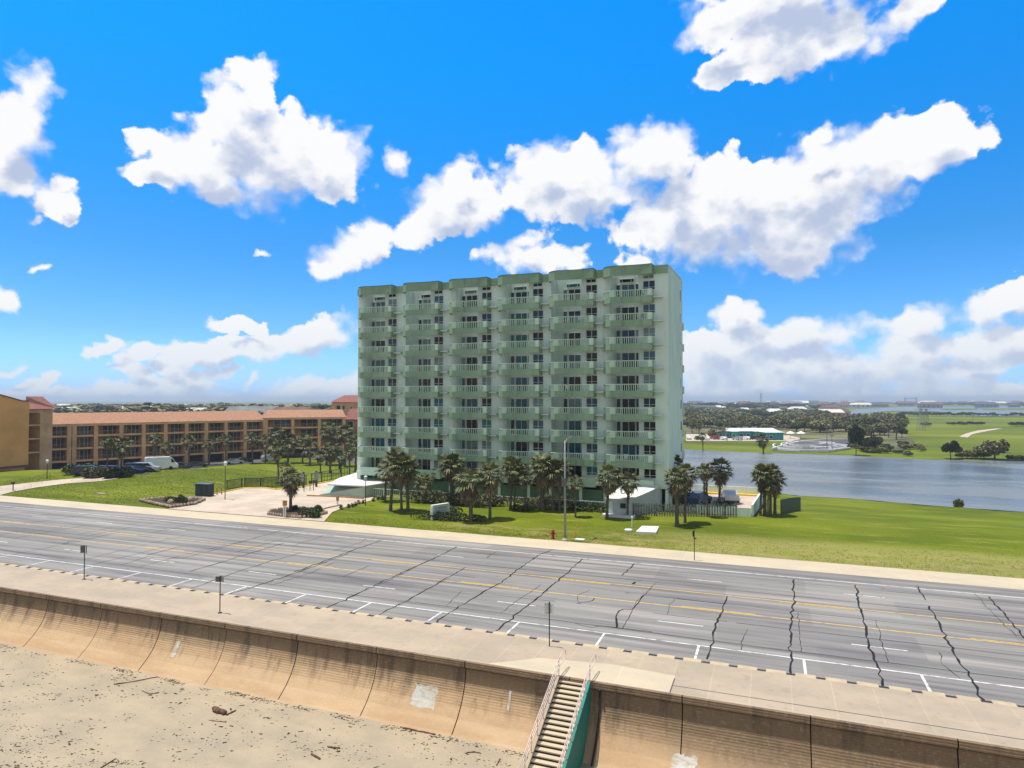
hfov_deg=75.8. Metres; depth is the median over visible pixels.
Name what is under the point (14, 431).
condominium gable block
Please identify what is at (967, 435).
field path
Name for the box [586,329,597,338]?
window
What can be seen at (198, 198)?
sky
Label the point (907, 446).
scrub bush
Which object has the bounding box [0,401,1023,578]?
ground
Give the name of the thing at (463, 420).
side window
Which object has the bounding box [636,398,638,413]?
side window
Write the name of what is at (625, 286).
sliding door
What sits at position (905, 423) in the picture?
palm tree
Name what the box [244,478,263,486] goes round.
iron fence
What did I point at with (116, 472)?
shrub
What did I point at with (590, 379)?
window
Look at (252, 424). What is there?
balcony door
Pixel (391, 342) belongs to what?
window
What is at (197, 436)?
balcony door
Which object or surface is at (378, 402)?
sliding door
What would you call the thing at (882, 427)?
scrub tree
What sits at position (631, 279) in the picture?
transom window
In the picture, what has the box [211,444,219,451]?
balcony door
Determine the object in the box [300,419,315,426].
balcony door
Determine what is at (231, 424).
balcony door
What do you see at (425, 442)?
sliding door
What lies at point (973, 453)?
scrub bush
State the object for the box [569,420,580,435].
sliding door
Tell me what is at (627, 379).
sliding door
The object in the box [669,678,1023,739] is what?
promenade joint
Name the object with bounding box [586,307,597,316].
window
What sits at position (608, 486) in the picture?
palm tree
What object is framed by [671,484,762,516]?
deck
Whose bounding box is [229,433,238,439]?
balcony door
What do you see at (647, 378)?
window
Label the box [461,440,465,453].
side window
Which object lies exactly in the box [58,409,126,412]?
scrub tree
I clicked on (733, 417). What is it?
scrub tree
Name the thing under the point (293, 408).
house
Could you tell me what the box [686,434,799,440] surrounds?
motel yard
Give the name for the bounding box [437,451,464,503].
palm tree
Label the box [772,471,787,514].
palm tree
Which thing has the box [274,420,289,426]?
balcony door
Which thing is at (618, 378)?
side window
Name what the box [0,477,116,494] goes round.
side drive
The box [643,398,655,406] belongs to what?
window
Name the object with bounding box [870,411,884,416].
scrub tree
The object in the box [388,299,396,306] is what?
window
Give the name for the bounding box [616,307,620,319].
side window
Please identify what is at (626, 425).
sliding door
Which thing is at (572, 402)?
sliding door
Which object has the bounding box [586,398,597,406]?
window
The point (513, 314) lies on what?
side window
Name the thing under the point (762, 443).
palm tree
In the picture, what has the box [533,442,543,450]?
window
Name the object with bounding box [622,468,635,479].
sliding door
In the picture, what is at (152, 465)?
parked car
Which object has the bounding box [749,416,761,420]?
scrub tree
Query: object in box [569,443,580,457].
sliding door
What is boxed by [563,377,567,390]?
side window
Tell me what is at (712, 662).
kerb
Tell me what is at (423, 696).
paint patch
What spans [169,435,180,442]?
balcony door
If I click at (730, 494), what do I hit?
parked car
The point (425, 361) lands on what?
sliding door
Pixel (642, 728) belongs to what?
seawall
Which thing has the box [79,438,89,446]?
balcony door
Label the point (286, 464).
palm tree
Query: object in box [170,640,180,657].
paint patch
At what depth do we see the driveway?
87.28 m
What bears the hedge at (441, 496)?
on the ground at (872, 521)
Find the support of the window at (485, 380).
in the apartment tower
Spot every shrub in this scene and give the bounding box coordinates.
[61,463,97,473]
[80,466,112,477]
[101,466,134,478]
[163,496,176,501]
[177,494,187,502]
[291,505,298,510]
[297,506,321,517]
[311,504,322,512]
[450,505,462,514]
[467,514,486,521]
[486,494,508,505]
[509,504,531,510]
[512,496,561,508]
[537,493,574,506]
[554,500,605,512]
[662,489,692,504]
[678,494,695,506]
[713,499,734,505]
[953,498,963,506]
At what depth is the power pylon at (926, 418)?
405.51 m
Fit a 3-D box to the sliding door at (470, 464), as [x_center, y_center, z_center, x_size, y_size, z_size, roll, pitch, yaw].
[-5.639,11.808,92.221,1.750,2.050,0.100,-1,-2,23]
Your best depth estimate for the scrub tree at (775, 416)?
448.85 m
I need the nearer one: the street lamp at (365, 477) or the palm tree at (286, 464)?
the street lamp at (365, 477)
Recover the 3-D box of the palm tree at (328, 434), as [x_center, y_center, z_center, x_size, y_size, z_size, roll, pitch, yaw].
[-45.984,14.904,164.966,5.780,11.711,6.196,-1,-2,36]
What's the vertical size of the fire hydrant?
0.960 m
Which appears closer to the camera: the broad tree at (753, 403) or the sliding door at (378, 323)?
the sliding door at (378, 323)
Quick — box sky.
[0,0,1023,401]
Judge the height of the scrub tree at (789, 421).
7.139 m
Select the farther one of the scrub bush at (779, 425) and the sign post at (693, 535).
the scrub bush at (779, 425)
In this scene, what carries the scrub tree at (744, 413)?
on the scrub floor
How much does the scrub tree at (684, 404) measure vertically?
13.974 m
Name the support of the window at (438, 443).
in the apartment tower
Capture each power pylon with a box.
[916,408,925,430]
[923,409,929,426]
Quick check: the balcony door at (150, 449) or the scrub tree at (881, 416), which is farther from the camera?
the scrub tree at (881, 416)
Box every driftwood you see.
[115,676,157,683]
[212,706,226,714]
[402,727,435,734]
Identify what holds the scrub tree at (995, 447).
on the ground at (872, 521)
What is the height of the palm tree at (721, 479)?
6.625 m
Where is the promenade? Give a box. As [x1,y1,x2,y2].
[0,564,1023,748]
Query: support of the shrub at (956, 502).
on the ground at (872, 521)
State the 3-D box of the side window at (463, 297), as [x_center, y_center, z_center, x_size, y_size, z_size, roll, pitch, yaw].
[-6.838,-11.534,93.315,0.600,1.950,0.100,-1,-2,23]
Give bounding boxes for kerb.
[0,563,1023,707]
[214,480,333,493]
[307,495,363,498]
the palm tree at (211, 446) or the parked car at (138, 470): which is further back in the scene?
the palm tree at (211, 446)
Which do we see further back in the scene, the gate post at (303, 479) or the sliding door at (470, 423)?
the gate post at (303, 479)
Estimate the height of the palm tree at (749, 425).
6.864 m
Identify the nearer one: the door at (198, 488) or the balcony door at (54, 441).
the door at (198, 488)
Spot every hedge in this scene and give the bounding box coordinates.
[402,489,492,506]
[407,510,468,520]
[435,492,604,510]
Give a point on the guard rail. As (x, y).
(387, 496)
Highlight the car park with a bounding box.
[52,454,354,474]
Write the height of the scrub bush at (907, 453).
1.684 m
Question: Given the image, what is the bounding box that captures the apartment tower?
[356,263,684,510]
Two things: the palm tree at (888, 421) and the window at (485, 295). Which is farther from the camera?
the palm tree at (888, 421)
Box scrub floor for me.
[686,419,914,450]
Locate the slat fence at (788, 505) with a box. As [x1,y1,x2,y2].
[780,497,800,513]
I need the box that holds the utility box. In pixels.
[193,482,215,496]
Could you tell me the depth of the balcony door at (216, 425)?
175.81 m
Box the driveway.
[169,481,373,520]
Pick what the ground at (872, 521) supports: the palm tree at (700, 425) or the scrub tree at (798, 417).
the palm tree at (700, 425)
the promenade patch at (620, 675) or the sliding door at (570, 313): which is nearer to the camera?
the promenade patch at (620, 675)
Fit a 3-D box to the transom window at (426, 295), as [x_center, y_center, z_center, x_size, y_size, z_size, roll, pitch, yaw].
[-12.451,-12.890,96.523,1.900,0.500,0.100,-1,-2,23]
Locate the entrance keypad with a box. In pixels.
[283,500,286,516]
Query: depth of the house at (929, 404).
1393.81 m
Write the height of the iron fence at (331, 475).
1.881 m
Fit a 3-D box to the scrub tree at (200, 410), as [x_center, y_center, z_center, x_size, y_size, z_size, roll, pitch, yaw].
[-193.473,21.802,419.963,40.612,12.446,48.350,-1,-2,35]
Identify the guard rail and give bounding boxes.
[373,488,434,499]
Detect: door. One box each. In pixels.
[52,427,63,435]
[52,439,62,447]
[52,451,62,460]
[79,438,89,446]
[79,450,89,458]
[80,426,89,434]
[101,449,114,457]
[102,425,115,433]
[126,425,137,432]
[127,436,137,444]
[127,448,137,455]
[148,424,159,431]
[148,447,159,454]
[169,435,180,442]
[169,446,180,453]
[170,424,180,431]
[190,423,200,430]
[190,434,199,441]
[190,445,199,452]
[196,486,206,494]
[209,433,219,440]
[210,423,219,429]
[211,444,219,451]
[229,422,238,429]
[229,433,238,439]
[229,443,238,450]
[248,422,258,428]
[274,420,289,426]
[274,430,289,435]
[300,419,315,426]
[300,429,315,435]
[326,419,339,425]
[332,439,339,444]
[375,379,384,391]
[375,399,384,411]
[375,418,384,431]
[375,438,383,451]
[375,457,383,466]
[376,301,384,311]
[376,321,384,331]
[376,340,384,351]
[376,360,384,371]
[422,379,430,391]
[422,399,429,412]
[422,419,429,432]
[422,439,429,452]
[422,459,429,469]
[423,299,430,309]
[423,319,430,329]
[423,339,430,350]
[423,359,430,370]
[466,295,477,306]
[466,315,477,327]
[466,336,477,348]
[466,357,477,369]
[466,378,477,391]
[466,399,477,412]
[466,419,477,433]
[466,440,477,454]
[466,461,476,468]
[515,291,527,303]
[515,313,527,324]
[515,334,527,346]
[515,356,527,368]
[515,377,527,390]
[515,398,527,412]
[515,420,527,434]
[515,441,527,456]
[568,288,580,299]
[568,310,580,322]
[568,332,580,345]
[568,354,580,367]
[568,376,580,390]
[568,398,580,413]
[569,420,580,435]
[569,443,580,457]
[569,465,581,476]
[609,501,612,513]
[621,284,634,296]
[621,307,634,319]
[622,329,634,343]
[622,352,634,366]
[622,375,635,390]
[622,398,635,413]
[622,421,635,437]
[622,444,635,460]
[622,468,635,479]
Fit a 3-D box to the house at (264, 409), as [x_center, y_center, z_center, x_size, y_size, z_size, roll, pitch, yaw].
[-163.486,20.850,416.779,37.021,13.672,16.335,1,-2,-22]
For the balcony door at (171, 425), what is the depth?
168.58 m
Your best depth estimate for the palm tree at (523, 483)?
79.91 m
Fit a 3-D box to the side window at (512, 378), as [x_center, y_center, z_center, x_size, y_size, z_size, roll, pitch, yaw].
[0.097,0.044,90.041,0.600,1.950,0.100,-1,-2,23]
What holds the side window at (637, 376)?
in the apartment tower
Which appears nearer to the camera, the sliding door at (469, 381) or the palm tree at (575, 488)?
the palm tree at (575, 488)
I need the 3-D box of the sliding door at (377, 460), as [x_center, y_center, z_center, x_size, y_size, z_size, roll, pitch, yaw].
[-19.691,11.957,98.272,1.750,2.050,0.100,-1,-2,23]
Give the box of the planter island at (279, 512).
[267,506,327,518]
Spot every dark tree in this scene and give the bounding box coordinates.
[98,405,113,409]
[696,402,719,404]
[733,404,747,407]
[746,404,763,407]
[754,411,769,415]
[801,421,808,431]
[848,424,864,455]
[857,436,878,448]
[875,437,883,446]
[897,427,907,435]
[941,440,959,458]
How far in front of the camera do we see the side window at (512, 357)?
90.12 m
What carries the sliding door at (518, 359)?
in the apartment tower
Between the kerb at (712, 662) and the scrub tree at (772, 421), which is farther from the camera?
the scrub tree at (772, 421)
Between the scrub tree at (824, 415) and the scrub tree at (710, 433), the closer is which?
the scrub tree at (710, 433)
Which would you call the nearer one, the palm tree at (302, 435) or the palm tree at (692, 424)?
the palm tree at (302, 435)
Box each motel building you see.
[715,428,775,437]
[758,429,784,439]
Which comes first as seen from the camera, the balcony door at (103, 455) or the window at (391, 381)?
the window at (391, 381)
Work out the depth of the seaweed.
32.54 m
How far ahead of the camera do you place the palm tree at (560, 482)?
80.39 m
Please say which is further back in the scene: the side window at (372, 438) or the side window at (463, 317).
the side window at (372, 438)
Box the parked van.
[144,456,177,469]
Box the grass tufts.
[0,468,1023,577]
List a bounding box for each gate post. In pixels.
[299,472,304,487]
[314,471,318,486]
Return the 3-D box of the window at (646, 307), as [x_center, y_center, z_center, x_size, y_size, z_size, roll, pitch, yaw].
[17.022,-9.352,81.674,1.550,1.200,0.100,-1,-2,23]
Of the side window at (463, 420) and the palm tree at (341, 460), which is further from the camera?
the palm tree at (341, 460)
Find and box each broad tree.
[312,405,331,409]
[714,419,724,426]
[715,415,726,419]
[742,402,763,404]
[750,410,767,415]
[767,410,791,414]
[788,422,803,431]
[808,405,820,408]
[851,418,873,425]
[954,446,962,452]
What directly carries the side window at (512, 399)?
in the apartment tower
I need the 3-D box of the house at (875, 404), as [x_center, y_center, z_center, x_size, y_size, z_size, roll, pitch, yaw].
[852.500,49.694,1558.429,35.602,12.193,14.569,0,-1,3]
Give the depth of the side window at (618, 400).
84.17 m
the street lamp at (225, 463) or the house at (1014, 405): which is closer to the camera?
the street lamp at (225, 463)
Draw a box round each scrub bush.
[760,424,772,427]
[775,423,787,428]
[899,444,914,448]
[902,451,912,455]
[954,452,970,458]
[960,450,981,458]
[961,451,973,456]
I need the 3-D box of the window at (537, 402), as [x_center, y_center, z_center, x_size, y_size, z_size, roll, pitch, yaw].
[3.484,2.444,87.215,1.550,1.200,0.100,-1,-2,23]
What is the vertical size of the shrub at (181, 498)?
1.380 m
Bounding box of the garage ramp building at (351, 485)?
[320,473,391,497]
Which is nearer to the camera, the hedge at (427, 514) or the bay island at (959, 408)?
the hedge at (427, 514)
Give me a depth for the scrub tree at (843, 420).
376.30 m
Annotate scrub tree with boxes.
[53,407,110,412]
[55,404,96,408]
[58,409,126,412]
[84,403,123,405]
[106,402,195,411]
[179,409,222,411]
[194,402,242,407]
[205,407,227,410]
[214,403,279,407]
[260,403,308,406]
[683,402,702,405]
[685,415,698,418]
[687,417,705,423]
[688,411,700,414]
[698,408,729,411]
[700,410,730,413]
[701,416,714,426]
[707,429,714,436]
[709,426,725,434]
[722,419,732,425]
[727,420,738,427]
[728,414,749,419]
[730,411,751,415]
[735,418,751,427]
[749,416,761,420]
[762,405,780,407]
[762,418,780,425]
[768,414,790,418]
[770,416,786,427]
[776,412,807,419]
[784,418,791,423]
[788,413,795,419]
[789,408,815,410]
[793,415,812,422]
[801,418,816,429]
[806,419,832,431]
[814,409,830,413]
[816,412,833,417]
[824,416,841,420]
[826,420,841,430]
[837,421,851,431]
[840,418,853,422]
[857,423,886,434]
[858,424,875,435]
[859,415,880,420]
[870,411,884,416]
[870,422,891,434]
[878,412,895,419]
[883,416,899,421]
[972,446,991,458]
[979,439,1009,459]
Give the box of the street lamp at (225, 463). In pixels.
[223,461,226,496]
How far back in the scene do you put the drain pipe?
30.50 m
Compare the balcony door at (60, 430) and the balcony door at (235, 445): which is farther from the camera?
the balcony door at (235, 445)
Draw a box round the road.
[0,502,1023,705]
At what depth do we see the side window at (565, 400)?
87.74 m
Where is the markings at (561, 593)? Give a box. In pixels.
[3,521,1023,645]
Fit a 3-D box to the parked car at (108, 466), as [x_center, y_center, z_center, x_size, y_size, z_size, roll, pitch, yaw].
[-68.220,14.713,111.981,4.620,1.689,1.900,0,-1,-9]
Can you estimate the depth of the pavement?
60.29 m
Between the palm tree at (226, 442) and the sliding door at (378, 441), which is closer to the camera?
the sliding door at (378, 441)
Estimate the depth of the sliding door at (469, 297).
92.87 m
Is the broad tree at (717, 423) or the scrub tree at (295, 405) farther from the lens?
the scrub tree at (295, 405)
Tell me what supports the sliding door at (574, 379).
in the apartment tower
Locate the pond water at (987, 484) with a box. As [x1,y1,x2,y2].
[683,449,1023,511]
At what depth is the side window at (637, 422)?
83.13 m
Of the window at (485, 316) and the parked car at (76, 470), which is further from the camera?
the parked car at (76, 470)
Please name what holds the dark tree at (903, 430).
on the scrub floor
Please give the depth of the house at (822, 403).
1568.04 m
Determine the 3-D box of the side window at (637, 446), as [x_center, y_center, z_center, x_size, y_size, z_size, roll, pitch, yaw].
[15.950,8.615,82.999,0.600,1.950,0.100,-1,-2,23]
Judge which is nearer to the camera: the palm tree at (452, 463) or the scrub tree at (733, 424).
the palm tree at (452, 463)
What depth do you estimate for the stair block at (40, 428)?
137.46 m
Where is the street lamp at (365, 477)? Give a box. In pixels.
[364,475,366,505]
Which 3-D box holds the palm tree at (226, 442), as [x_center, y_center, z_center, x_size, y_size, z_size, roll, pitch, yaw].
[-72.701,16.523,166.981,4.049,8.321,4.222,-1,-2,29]
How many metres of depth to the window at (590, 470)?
84.11 m
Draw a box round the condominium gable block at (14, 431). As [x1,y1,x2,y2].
[0,394,29,470]
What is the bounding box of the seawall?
[0,587,1023,767]
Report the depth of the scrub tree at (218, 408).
450.48 m
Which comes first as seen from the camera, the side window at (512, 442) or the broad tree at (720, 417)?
the side window at (512, 442)
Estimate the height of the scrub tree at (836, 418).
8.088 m
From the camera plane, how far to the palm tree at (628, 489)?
75.54 m
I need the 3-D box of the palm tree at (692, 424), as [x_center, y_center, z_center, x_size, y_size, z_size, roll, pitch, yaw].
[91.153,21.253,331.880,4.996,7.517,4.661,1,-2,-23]
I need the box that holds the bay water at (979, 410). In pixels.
[850,407,1023,415]
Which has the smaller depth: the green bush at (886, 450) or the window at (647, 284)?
the window at (647, 284)
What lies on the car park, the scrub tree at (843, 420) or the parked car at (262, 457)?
the parked car at (262, 457)
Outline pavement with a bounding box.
[0,496,1023,589]
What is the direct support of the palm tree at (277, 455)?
on the ground at (872, 521)
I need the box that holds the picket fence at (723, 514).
[633,503,737,516]
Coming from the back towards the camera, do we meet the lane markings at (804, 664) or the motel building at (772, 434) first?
the motel building at (772, 434)
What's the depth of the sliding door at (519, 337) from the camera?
89.64 m
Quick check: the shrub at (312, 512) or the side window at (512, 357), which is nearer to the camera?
the shrub at (312, 512)
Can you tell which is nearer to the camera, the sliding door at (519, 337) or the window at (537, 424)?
the window at (537, 424)
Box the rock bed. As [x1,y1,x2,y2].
[138,496,205,507]
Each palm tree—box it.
[100,436,116,464]
[110,436,133,466]
[147,432,163,456]
[159,441,173,455]
[179,434,197,462]
[201,435,217,464]
[217,434,232,459]
[244,431,258,463]
[257,434,271,462]
[266,426,285,462]
[267,439,288,482]
[277,467,304,509]
[279,432,299,461]
[279,461,293,482]
[295,432,310,462]
[301,438,319,464]
[312,449,327,472]
[317,420,337,464]
[321,442,341,472]
[335,450,347,471]
[336,424,354,465]
[342,446,355,474]
[345,434,357,471]
[374,460,392,501]
[380,446,406,510]
[386,454,411,511]
[390,453,420,511]
[413,472,433,500]
[428,469,446,482]
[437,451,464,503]
[444,460,463,495]
[453,465,485,521]
[477,461,505,519]
[499,455,526,509]
[503,459,527,509]
[515,468,534,504]
[527,453,556,509]
[539,457,566,510]
[551,458,572,510]
[567,474,583,516]
[595,463,626,518]
[615,471,641,514]
[663,467,689,525]
[674,452,689,476]
[677,462,700,522]
[688,419,695,432]
[695,462,711,490]
[695,462,716,516]
[696,421,702,433]
[698,432,706,446]
[709,457,734,501]
[735,418,743,427]
[746,419,753,427]
[750,463,774,515]
[750,466,775,515]
[753,433,768,453]
[755,418,762,426]
[758,461,786,515]
[759,479,777,516]
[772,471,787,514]
[884,419,892,437]
[889,418,902,439]
[897,415,909,433]
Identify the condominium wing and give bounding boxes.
[52,411,266,468]
[262,409,345,457]
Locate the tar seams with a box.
[3,507,1023,699]
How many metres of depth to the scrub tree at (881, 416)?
465.21 m
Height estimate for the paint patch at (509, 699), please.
0.890 m
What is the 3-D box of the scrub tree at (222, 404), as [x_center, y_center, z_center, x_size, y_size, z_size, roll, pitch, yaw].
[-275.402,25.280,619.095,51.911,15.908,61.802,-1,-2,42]
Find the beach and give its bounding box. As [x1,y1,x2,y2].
[0,642,604,767]
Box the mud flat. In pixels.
[980,408,1023,409]
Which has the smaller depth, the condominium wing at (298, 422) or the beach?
the beach
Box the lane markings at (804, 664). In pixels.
[0,506,1023,690]
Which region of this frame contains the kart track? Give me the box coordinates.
[772,439,850,451]
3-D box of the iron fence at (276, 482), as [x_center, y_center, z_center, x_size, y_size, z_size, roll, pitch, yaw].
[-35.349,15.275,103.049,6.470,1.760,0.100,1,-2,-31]
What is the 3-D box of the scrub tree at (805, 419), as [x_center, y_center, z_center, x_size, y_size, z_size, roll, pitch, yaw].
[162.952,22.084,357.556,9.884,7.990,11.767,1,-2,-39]
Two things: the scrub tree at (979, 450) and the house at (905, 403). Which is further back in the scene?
the house at (905, 403)
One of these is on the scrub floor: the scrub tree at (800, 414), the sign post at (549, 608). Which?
the scrub tree at (800, 414)
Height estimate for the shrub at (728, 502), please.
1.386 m
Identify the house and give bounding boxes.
[225,406,278,412]
[262,407,314,414]
[686,401,704,403]
[779,401,804,403]
[787,407,806,408]
[814,402,830,405]
[818,409,844,417]
[821,405,838,408]
[830,408,851,416]
[833,403,848,407]
[849,403,871,407]
[866,402,879,406]
[880,403,888,406]
[897,401,914,405]
[918,402,941,407]
[975,402,998,406]
[991,401,1006,405]
[1008,403,1019,406]
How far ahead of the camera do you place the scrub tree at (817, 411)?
608.27 m
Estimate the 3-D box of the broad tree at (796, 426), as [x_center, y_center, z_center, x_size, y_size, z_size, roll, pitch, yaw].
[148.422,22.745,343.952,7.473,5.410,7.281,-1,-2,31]
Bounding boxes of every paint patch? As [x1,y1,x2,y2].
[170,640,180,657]
[410,682,437,709]
[507,690,511,711]
[671,753,697,767]
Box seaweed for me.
[0,645,528,767]
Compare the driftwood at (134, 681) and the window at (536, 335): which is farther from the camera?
the window at (536, 335)
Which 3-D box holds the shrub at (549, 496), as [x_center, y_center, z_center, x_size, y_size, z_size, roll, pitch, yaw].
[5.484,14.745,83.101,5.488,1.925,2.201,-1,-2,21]
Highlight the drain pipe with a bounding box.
[591,689,601,766]
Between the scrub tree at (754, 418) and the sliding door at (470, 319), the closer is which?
the sliding door at (470, 319)
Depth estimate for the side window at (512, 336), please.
90.20 m
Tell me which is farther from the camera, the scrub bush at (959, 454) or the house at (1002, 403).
the house at (1002, 403)
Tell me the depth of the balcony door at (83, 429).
154.06 m
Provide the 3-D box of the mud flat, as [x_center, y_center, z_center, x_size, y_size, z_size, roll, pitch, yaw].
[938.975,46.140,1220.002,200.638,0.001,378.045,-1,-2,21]
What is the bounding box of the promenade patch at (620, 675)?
[488,658,674,691]
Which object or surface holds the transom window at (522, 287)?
in the apartment tower
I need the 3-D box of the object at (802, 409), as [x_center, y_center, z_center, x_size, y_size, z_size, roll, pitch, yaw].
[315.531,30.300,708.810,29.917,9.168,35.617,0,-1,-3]
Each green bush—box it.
[875,448,891,452]
[892,450,904,453]
[896,441,909,443]
[1005,455,1020,459]
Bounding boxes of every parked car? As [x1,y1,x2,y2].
[71,465,95,475]
[97,465,118,467]
[120,465,144,473]
[123,463,151,471]
[133,462,160,471]
[165,462,189,468]
[187,461,207,467]
[224,458,243,463]
[237,457,253,461]
[260,455,272,461]
[290,452,304,457]
[687,490,711,504]
[710,435,718,439]
[721,489,738,501]
[732,436,742,439]
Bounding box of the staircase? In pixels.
[519,649,595,767]
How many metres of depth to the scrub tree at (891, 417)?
413.19 m
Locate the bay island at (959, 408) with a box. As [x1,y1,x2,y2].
[940,408,978,409]
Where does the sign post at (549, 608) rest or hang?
on the promenade
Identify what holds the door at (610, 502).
in the utility building at (645, 495)
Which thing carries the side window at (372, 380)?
in the apartment tower
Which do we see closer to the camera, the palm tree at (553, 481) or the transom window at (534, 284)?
the palm tree at (553, 481)
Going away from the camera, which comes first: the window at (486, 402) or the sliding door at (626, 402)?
the sliding door at (626, 402)
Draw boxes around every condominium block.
[331,395,357,429]
[345,409,357,453]
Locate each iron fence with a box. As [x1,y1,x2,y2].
[226,478,243,489]
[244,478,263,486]
[265,475,306,487]
[311,467,347,483]
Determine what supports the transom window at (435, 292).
in the apartment tower
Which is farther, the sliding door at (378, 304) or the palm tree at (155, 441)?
the palm tree at (155, 441)
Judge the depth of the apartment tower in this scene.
87.77 m
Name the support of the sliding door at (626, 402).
in the apartment tower
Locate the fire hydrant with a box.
[550,529,555,538]
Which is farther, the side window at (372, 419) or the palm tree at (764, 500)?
the side window at (372, 419)
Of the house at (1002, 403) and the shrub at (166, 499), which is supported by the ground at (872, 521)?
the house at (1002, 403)
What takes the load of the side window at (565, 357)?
in the apartment tower
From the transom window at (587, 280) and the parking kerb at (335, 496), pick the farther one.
the parking kerb at (335, 496)
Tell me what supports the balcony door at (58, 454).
in the condominium wing at (77, 438)
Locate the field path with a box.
[959,429,996,437]
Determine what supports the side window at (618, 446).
in the apartment tower
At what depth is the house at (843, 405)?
1421.64 m
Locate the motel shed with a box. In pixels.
[730,431,738,437]
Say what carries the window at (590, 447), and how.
in the apartment tower
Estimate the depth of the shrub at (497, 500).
83.75 m
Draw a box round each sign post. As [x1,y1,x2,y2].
[80,545,86,579]
[215,575,223,613]
[544,602,553,646]
[692,530,696,559]
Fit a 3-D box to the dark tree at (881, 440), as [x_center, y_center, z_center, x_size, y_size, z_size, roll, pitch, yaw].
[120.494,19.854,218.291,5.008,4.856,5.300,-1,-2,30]
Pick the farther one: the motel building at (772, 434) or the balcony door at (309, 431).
the motel building at (772, 434)
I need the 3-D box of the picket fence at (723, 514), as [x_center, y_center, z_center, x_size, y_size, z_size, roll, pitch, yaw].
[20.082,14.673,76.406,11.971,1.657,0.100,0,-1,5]
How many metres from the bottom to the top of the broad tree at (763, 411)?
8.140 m
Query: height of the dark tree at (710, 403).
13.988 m
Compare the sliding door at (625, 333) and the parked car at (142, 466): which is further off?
the parked car at (142, 466)
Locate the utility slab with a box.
[636,526,658,533]
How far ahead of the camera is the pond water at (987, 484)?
142.30 m
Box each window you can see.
[347,421,352,427]
[371,379,374,391]
[371,399,374,411]
[371,418,374,430]
[371,437,374,450]
[371,457,374,466]
[375,297,384,300]
[387,438,396,445]
[388,294,396,297]
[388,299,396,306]
[388,318,396,326]
[388,338,396,346]
[388,358,396,365]
[388,378,396,385]
[388,398,396,405]
[388,418,396,425]
[418,339,421,350]
[418,359,421,370]
[418,379,421,391]
[418,399,421,411]
[418,418,421,431]
[418,439,421,451]
[418,459,421,468]
[421,294,430,297]
[434,290,442,293]
[434,295,443,303]
[434,316,443,323]
[434,336,443,344]
[434,357,443,364]
[434,377,443,385]
[434,398,443,406]
[434,419,443,426]
[434,439,443,447]
[434,460,443,468]
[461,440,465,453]
[462,296,465,306]
[462,316,465,327]
[462,357,465,369]
[462,378,465,391]
[462,399,465,411]
[462,419,465,432]
[465,290,476,293]
[482,287,490,290]
[482,292,491,300]
[482,313,491,321]
[482,334,491,342]
[482,355,491,363]
[482,377,491,384]
[482,398,491,406]
[482,419,491,427]
[482,440,491,449]
[511,292,514,303]
[511,313,514,325]
[511,335,514,346]
[511,356,514,368]
[511,377,514,390]
[511,398,514,412]
[511,420,514,433]
[511,441,514,455]
[514,286,526,290]
[533,283,542,286]
[533,288,543,297]
[533,310,543,319]
[533,332,543,340]
[533,354,543,362]
[533,376,543,384]
[533,398,543,406]
[533,420,543,428]
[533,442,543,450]
[563,289,567,299]
[563,311,567,322]
[563,333,567,345]
[563,355,567,367]
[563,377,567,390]
[563,398,567,412]
[563,420,567,434]
[563,443,567,456]
[566,283,579,287]
[586,279,595,282]
[586,284,597,293]
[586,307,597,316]
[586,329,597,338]
[586,352,597,361]
[586,375,597,383]
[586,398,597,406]
[586,421,597,429]
[586,443,597,452]
[586,466,597,475]
[616,285,620,296]
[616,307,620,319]
[616,330,620,343]
[616,353,620,366]
[616,376,620,390]
[616,398,620,413]
[616,421,620,436]
[616,444,620,458]
[619,278,633,282]
[636,375,638,390]
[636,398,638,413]
[636,421,638,436]
[636,444,638,459]
[643,274,653,278]
[643,280,654,290]
[643,303,655,313]
[643,327,655,336]
[643,350,655,359]
[643,374,655,383]
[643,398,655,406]
[643,421,655,430]
[644,445,655,454]
[644,468,655,478]
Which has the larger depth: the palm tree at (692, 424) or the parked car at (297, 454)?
the palm tree at (692, 424)
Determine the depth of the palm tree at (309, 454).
164.03 m
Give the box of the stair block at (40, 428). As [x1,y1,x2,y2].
[25,396,56,469]
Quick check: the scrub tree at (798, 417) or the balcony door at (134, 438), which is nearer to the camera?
the balcony door at (134, 438)
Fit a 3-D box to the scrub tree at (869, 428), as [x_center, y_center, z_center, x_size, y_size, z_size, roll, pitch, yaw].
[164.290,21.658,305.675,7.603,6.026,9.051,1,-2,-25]
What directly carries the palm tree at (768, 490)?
on the ground at (872, 521)
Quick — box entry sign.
[430,503,449,519]
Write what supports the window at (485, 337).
in the apartment tower
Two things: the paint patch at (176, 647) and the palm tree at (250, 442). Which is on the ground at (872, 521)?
the palm tree at (250, 442)
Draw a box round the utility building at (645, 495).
[602,485,661,518]
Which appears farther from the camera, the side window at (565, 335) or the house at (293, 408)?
the house at (293, 408)
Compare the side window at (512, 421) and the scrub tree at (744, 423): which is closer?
the side window at (512, 421)
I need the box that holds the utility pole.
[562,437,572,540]
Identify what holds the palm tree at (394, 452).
on the ground at (872, 521)
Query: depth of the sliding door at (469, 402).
92.49 m

